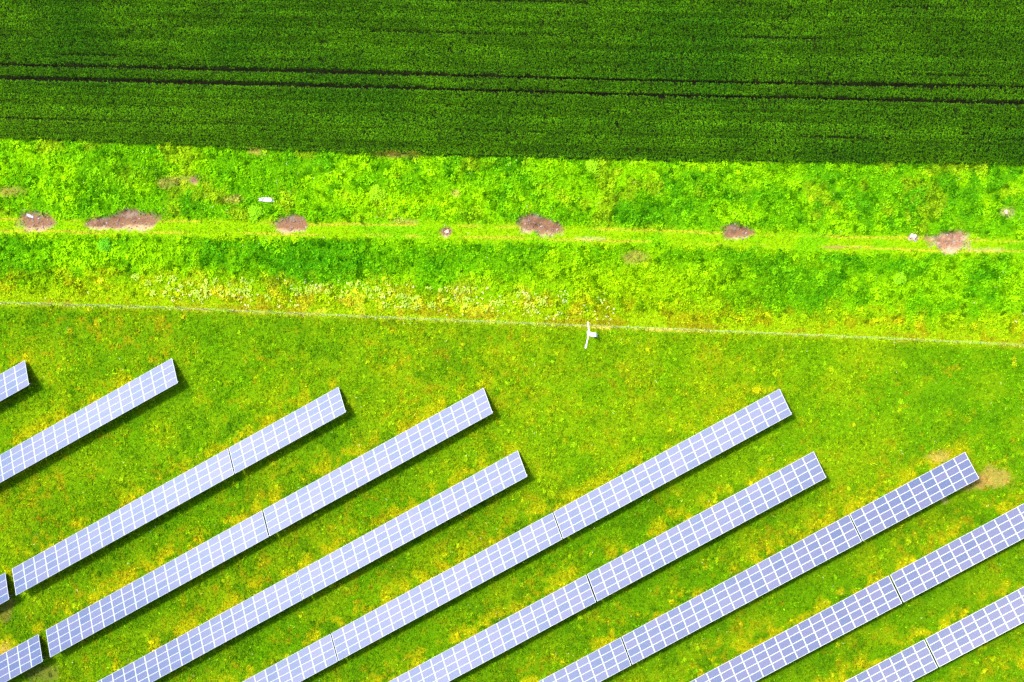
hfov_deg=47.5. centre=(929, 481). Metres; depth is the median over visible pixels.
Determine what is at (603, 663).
solar table
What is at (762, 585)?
solar table
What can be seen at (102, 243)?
leafy clump
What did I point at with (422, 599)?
solar table
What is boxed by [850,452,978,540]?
solar table
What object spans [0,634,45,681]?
solar table
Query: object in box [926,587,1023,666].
solar table
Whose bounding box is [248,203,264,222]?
leafy clump
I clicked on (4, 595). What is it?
solar table
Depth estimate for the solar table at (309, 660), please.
133.28 m
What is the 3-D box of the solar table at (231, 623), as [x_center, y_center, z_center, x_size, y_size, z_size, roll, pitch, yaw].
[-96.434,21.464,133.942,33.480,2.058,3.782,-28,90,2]
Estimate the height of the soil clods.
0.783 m
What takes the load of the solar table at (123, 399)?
on the ground at (674, 236)
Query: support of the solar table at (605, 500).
on the ground at (674, 236)
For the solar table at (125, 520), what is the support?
on the ground at (674, 236)
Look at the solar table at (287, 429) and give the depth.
132.46 m
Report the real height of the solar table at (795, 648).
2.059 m
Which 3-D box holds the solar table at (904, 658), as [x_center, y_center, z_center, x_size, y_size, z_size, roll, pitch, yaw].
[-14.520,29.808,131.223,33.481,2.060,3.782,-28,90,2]
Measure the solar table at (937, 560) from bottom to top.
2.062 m
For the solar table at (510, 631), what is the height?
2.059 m
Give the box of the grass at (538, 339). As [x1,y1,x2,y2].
[0,137,1023,681]
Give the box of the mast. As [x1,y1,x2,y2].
[585,322,596,347]
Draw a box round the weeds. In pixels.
[0,136,1023,681]
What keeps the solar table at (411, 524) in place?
on the ground at (674, 236)
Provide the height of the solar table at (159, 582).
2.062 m
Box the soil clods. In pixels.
[20,178,965,250]
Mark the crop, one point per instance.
(586, 84)
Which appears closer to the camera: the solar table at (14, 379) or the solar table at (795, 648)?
the solar table at (795, 648)
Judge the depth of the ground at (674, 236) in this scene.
132.20 m
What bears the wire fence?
on the ground at (674, 236)
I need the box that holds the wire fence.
[0,302,1020,344]
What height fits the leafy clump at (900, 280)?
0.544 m
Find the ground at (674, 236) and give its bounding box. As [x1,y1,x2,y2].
[0,0,1023,681]
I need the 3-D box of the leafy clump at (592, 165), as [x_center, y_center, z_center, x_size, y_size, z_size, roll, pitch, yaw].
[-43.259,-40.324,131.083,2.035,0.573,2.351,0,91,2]
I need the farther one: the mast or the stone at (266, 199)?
the stone at (266, 199)
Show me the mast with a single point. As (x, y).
(591, 334)
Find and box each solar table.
[0,358,178,482]
[0,360,31,400]
[0,573,12,603]
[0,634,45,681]
[12,449,234,594]
[46,511,268,656]
[98,573,302,681]
[229,387,345,473]
[243,634,337,681]
[263,388,492,535]
[297,451,526,598]
[331,513,562,660]
[389,575,595,681]
[539,637,630,681]
[554,389,791,538]
[587,452,825,600]
[622,515,860,664]
[691,576,901,681]
[845,640,936,681]
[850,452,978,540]
[891,504,1023,601]
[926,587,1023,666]
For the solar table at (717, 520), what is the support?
on the ground at (674, 236)
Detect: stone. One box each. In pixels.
[258,197,274,201]
[910,233,916,239]
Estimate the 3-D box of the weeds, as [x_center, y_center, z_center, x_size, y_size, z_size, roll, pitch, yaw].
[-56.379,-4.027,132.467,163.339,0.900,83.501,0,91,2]
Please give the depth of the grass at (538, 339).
132.31 m
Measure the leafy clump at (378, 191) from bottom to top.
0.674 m
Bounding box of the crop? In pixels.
[0,0,1023,165]
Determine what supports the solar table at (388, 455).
on the ground at (674, 236)
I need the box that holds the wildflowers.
[0,150,1023,681]
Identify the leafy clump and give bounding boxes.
[97,237,111,251]
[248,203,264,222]
[369,185,387,202]
[585,157,599,172]
[894,271,908,284]
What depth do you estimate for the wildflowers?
132.21 m

